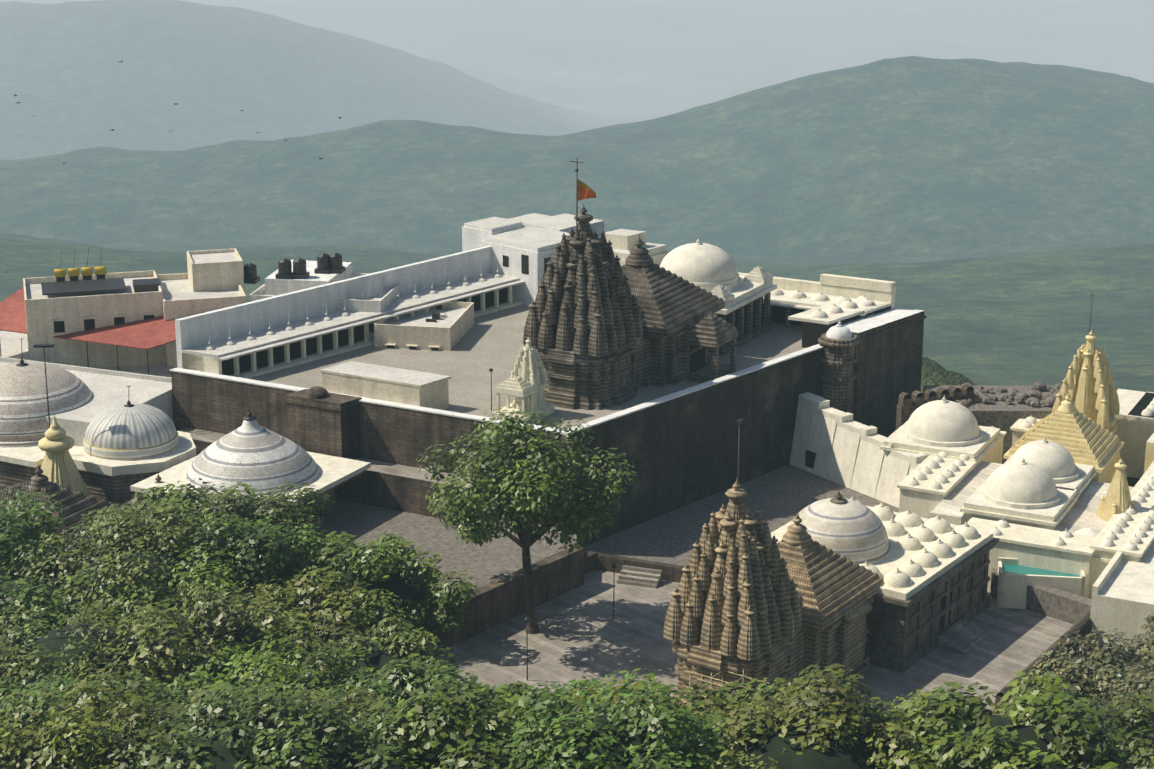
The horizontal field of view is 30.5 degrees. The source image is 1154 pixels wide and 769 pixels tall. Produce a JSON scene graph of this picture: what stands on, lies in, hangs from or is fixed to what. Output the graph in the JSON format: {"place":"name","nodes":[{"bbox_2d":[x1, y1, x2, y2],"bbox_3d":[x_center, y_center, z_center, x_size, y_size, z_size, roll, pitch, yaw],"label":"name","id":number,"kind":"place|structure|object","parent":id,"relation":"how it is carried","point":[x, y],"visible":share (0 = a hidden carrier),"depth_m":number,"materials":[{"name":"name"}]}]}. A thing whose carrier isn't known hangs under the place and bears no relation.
{"place":"outdoors","nodes":[
{"label":"outdoors","id":0,"kind":"place"},
{"bbox_2d":[14,61,342,163],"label":"birds","id":1,"kind":"object","parent":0,"point":[173,130],"visible":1,"depth_m":486.88},
{"bbox_2d":[0,0,1153,705],"bbox_3d":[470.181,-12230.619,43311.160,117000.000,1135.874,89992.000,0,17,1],"label":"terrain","id":2,"kind":"structure","parent":0,"point":[972,180],"depth_m":3229.87,"materials":[{"name":"green plant"}]},
{"bbox_2d":[0,489,67,570],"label":"tree","id":3,"kind":"object","parent":2,"relation":"on","point":[15,530],"depth_m":200.00,"materials":[{"name":"green plant"}]},
{"bbox_2d":[0,618,68,698],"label":"tree","id":4,"kind":"object","parent":2,"relation":"on","point":[8,641],"depth_m":172.17,"materials":[{"name":"green plant"}]},
{"bbox_2d":[0,446,68,483],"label":"terrace","id":5,"kind":"structure","parent":2,"relation":"on","point":[18,464],"depth_m":218.96,"materials":[{"name":"beige stone"}]},
{"bbox_2d":[0,338,92,446],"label":"dome","id":6,"kind":"structure","parent":5,"relation":"on","point":[23,407],"depth_m":223.18,"materials":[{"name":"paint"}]},
{"bbox_2d":[0,533,96,583],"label":"tree","id":7,"kind":"object","parent":2,"relation":"on","point":[9,572],"depth_m":193.52,"materials":[{"name":"green plant"}]},
{"bbox_2d":[0,535,118,650],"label":"tree","id":8,"kind":"object","parent":2,"relation":"on","point":[27,604],"depth_m":185.84,"materials":[{"name":"green plant"}]},
{"bbox_2d":[33,344,89,494],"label":"shrine spire","id":9,"kind":"structure","parent":2,"relation":"on","point":[58,465],"depth_m":214.05,"materials":[{"name":"paint"}]},
{"bbox_2d":[0,667,151,753],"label":"tree","id":10,"kind":"object","parent":2,"relation":"on","point":[64,684],"depth_m":154.69,"materials":[{"name":"green plant"}]},
{"bbox_2d":[50,539,110,626],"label":"tree","id":11,"kind":"object","parent":2,"relation":"on","point":[70,604],"depth_m":186.33,"materials":[{"name":"green plant"}]},
{"bbox_2d":[0,661,188,768],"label":"tree","id":12,"kind":"object","parent":2,"relation":"on","point":[121,721],"depth_m":135.66,"materials":[{"name":"green plant"}]},
{"bbox_2d":[0,431,195,545],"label":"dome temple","id":13,"kind":"structure","parent":2,"relation":"on","point":[108,483],"depth_m":215.97,"materials":[{"name":"beige stone"}]},
{"bbox_2d":[83,386,178,460],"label":"dome","id":14,"kind":"structure","parent":13,"relation":"on","point":[128,430],"depth_m":218.12,"materials":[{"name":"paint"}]},
{"bbox_2d":[0,594,209,698],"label":"tree","id":15,"kind":"object","parent":2,"relation":"on","point":[85,662],"depth_m":171.53,"materials":[{"name":"green plant"}]},
{"bbox_2d":[20,665,230,743],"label":"tree","id":16,"kind":"object","parent":2,"relation":"on","point":[180,693],"depth_m":158.71,"materials":[{"name":"green plant"}]},
{"bbox_2d":[19,496,247,620],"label":"tree","id":17,"kind":"object","parent":2,"relation":"on","point":[143,533],"depth_m":189.15,"materials":[{"name":"green plant"}]},
{"bbox_2d":[72,478,263,548],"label":"tree","id":18,"kind":"object","parent":2,"relation":"on","point":[157,495],"depth_m":201.41,"materials":[{"name":"green plant"}]},
{"bbox_2d":[90,562,267,645],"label":"tree","id":19,"kind":"object","parent":2,"relation":"on","point":[146,598],"depth_m":183.09,"materials":[{"name":"green plant"}]},
{"bbox_2d":[67,580,331,700],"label":"tree","id":20,"kind":"object","parent":2,"relation":"on","point":[267,627],"depth_m":172.94,"materials":[{"name":"green plant"}]},
{"bbox_2d":[150,625,318,703],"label":"tree","id":21,"kind":"object","parent":2,"relation":"on","point":[235,657],"depth_m":169.63,"materials":[{"name":"green plant"}]},
{"bbox_2d":[0,248,473,446],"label":"background buildings","id":22,"kind":"structure","parent":2,"relation":"on","point":[111,336],"depth_m":245.88,"materials":[{"name":"paint"}]},
{"bbox_2d":[146,681,342,740],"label":"tree","id":23,"kind":"object","parent":2,"relation":"on","point":[195,695],"visible":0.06,"depth_m":152.21,"materials":[{"name":"green plant"}]},
{"bbox_2d":[130,451,370,527],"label":"flat roof","id":24,"kind":"structure","parent":2,"relation":"on","point":[335,472],"depth_m":213.51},
{"bbox_2d":[185,384,319,495],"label":"dome","id":25,"kind":"structure","parent":24,"relation":"on","point":[252,452],"depth_m":209.76,"materials":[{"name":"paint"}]},
{"bbox_2d":[168,509,334,603],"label":"tree","id":26,"kind":"object","parent":2,"relation":"on","point":[217,540],"depth_m":191.19,"materials":[{"name":"green plant"}]},
{"bbox_2d":[187,479,334,549],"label":"tree","id":27,"kind":"object","parent":2,"relation":"on","point":[297,508],"depth_m":200.99,"materials":[{"name":"green plant"}]},
{"bbox_2d":[129,675,423,768],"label":"tree","id":28,"kind":"object","parent":2,"relation":"on","point":[249,703],"depth_m":132.56,"materials":[{"name":"green plant"}]},
{"bbox_2d":[233,640,381,704],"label":"tree","id":29,"kind":"object","parent":2,"relation":"on","point":[328,673],"depth_m":164.98,"materials":[{"name":"green plant"}]},
{"bbox_2d":[249,565,405,670],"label":"tree","id":30,"kind":"object","parent":2,"relation":"on","point":[335,630],"depth_m":183.51,"materials":[{"name":"green plant"}]},
{"bbox_2d":[290,531,370,587],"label":"tree","id":31,"kind":"object","parent":2,"relation":"on","point":[326,555],"depth_m":194.51,"materials":[{"name":"green plant"}]},
{"bbox_2d":[308,683,451,737],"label":"tree","id":32,"kind":"object","parent":2,"relation":"on","point":[352,703],"depth_m":146.44,"materials":[{"name":"green plant"}]},
{"bbox_2d":[309,616,460,689],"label":"tree","id":33,"kind":"object","parent":2,"relation":"on","point":[389,637],"depth_m":174.00,"materials":[{"name":"green plant"}]},
{"bbox_2d":[311,532,479,642],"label":"bush","id":34,"kind":"object","parent":2,"relation":"on","point":[391,554],"depth_m":188.02,"materials":[{"name":"green plant"}]},
{"bbox_2d":[306,657,489,718],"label":"tree","id":35,"kind":"object","parent":2,"relation":"on","point":[408,678],"depth_m":163.08,"materials":[{"name":"green plant"}]},
{"bbox_2d":[337,674,584,768],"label":"tree","id":36,"kind":"object","parent":2,"relation":"on","point":[438,710],"depth_m":134.25,"materials":[{"name":"green plant"}]},
{"bbox_2d":[460,684,544,729],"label":"tree","id":37,"kind":"object","parent":2,"relation":"on","point":[495,695],"visible":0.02,"depth_m":162.65,"materials":[{"name":"green plant"}]},
{"bbox_2d":[415,406,635,633],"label":"terrace tree","id":38,"kind":"object","parent":2,"relation":"on","point":[556,476],"depth_m":188.37,"materials":[{"name":"green plant"}]},
{"bbox_2d":[489,681,572,712],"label":"tree","id":39,"kind":"object","parent":2,"relation":"on","point":[513,688],"depth_m":165.68,"materials":[{"name":"green plant"}]},
{"bbox_2d":[170,302,926,546],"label":"temple platform walls","id":40,"kind":"structure","parent":2,"relation":"on","point":[389,414],"depth_m":226.90,"materials":[{"name":"stone"}]},
{"bbox_2d":[175,246,524,378],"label":"cloister","id":41,"kind":"structure","parent":40,"relation":"on","point":[237,340],"depth_m":242.35,"materials":[{"name":"white paint"}]},
{"bbox_2d":[492,337,553,423],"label":"small shrine","id":42,"kind":"object","parent":40,"relation":"on","point":[524,385],"visible":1,"depth_m":216.87,"materials":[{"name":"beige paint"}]},
{"bbox_2d":[462,213,603,305],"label":"cloister buildings","id":43,"kind":"structure","parent":40,"relation":"on","point":[523,248],"depth_m":264.63,"materials":[{"name":"white paint"}]},
{"bbox_2d":[523,158,776,409],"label":"main temple","id":44,"kind":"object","parent":40,"relation":"on","point":[603,328],"visible":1,"depth_m":224.72,"materials":[{"name":"brown stone"}]},
{"bbox_2d":[605,229,895,347],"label":"cloister","id":45,"kind":"structure","parent":40,"relation":"on","point":[814,309],"depth_m":251.33,"materials":[{"name":"beige paint"}]},
{"bbox_2d":[790,392,926,507],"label":"buttressed wall","id":46,"kind":"structure","parent":40,"relation":"on","point":[837,446],"depth_m":232.36,"materials":[{"name":"paint"}]},
{"bbox_2d":[491,676,638,730],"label":"tree","id":47,"kind":"object","parent":2,"relation":"on","point":[582,683],"depth_m":150.81,"materials":[{"name":"green plant"}]},
{"bbox_2d":[458,668,734,768],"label":"tree","id":48,"kind":"object","parent":2,"relation":"on","point":[691,738],"depth_m":130.52,"materials":[{"name":"green plant"}]},
{"bbox_2d":[559,676,750,739],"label":"tree","id":49,"kind":"object","parent":2,"relation":"on","point":[615,697],"depth_m":144.96,"materials":[{"name":"green plant"}]},
{"bbox_2d":[311,464,1099,714],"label":"paved courtyard","id":50,"kind":"structure","parent":2,"relation":"on","point":[581,633],"depth_m":198.11,"materials":[{"name":"stone"}]},
{"bbox_2d":[190,368,615,680],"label":"poles and wires","id":51,"kind":"object","parent":50,"relation":"on","point":[526,620],"visible":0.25,"depth_m":197.18,"materials":[{"name":"metal"}]},
{"bbox_2d":[685,666,769,702],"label":"bamboo scaffold","id":52,"kind":"object","parent":50,"relation":"on","point":[711,677],"visible":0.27,"depth_m":172.62,"materials":[{"name":"brown wood"}]},
{"bbox_2d":[663,419,998,705],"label":"temple","id":53,"kind":"structure","parent":50,"relation":"on","point":[754,598],"depth_m":179.69,"materials":[{"name":"stone"}]},
{"bbox_2d":[790,491,890,563],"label":"dome","id":54,"kind":"structure","parent":53,"relation":"on","point":[854,531],"depth_m":191.22,"materials":[{"name":"stone"}]},
{"bbox_2d":[851,495,978,587],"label":"small roof domes","id":55,"kind":"structure","parent":53,"relation":"on","point":[929,555],"depth_m":195.01,"materials":[{"name":"beige paint"}]},
{"bbox_2d":[676,676,827,745],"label":"tree","id":56,"kind":"object","parent":2,"relation":"on","point":[717,698],"depth_m":146.09,"materials":[{"name":"green plant"}]},
{"bbox_2d":[682,663,937,768],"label":"tree","id":57,"kind":"object","parent":2,"relation":"on","point":[840,711],"depth_m":132.70,"materials":[{"name":"green plant"}]},
{"bbox_2d":[789,669,918,750],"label":"tree","id":58,"kind":"object","parent":2,"relation":"on","point":[870,708],"visible":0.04,"depth_m":145.05,"materials":[{"name":"green plant"}]},
{"bbox_2d":[877,689,995,749],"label":"tree","id":59,"kind":"object","parent":2,"relation":"on","point":[909,700],"visible":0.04,"depth_m":146.58,"materials":[{"name":"green plant"}]},
{"bbox_2d":[880,382,1062,463],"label":"cream dome","id":60,"kind":"structure","parent":2,"relation":"on","point":[954,421],"depth_m":236.25,"materials":[{"name":"white paint"}]},
{"bbox_2d":[858,669,1133,768],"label":"tree","id":61,"kind":"object","parent":2,"relation":"on","point":[941,726],"depth_m":133.19,"materials":[{"name":"green plant"}]},
{"bbox_2d":[897,292,1153,653],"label":"temple cluster","id":62,"kind":"object","parent":2,"relation":"on","point":[1054,500],"visible":0.98,"depth_m":209.57,"materials":[{"name":"white paint"}]},
{"bbox_2d":[991,687,1095,723],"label":"tree","id":63,"kind":"object","parent":2,"relation":"on","point":[1006,713],"depth_m":148.06,"materials":[{"name":"green plant"}]},
{"bbox_2d":[1009,650,1127,713],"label":"bush","id":64,"kind":"object","parent":2,"relation":"on","point":[1078,679],"depth_m":171.95,"materials":[{"name":"green plant"}]},
{"bbox_2d":[1051,626,1153,704],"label":"bush","id":65,"kind":"object","parent":2,"relation":"on","point":[1120,655],"depth_m":179.00,"materials":[{"name":"green plant"}]},
{"bbox_2d":[1065,687,1153,768],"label":"tree","id":66,"kind":"object","parent":2,"relation":"on","point":[1131,716],"depth_m":144.05,"materials":[{"name":"green plant"}]},
{"bbox_2d":[1092,663,1153,710],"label":"bush","id":67,"kind":"object","parent":2,"relation":"on","point":[1130,683],"depth_m":168.71,"materials":[{"name":"green plant"}]},
{"bbox_2d":[1111,614,1153,669],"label":"bush","id":68,"kind":"object","parent":2,"relation":"on","point":[1150,644],"depth_m":183.44,"materials":[{"name":"green plant"}]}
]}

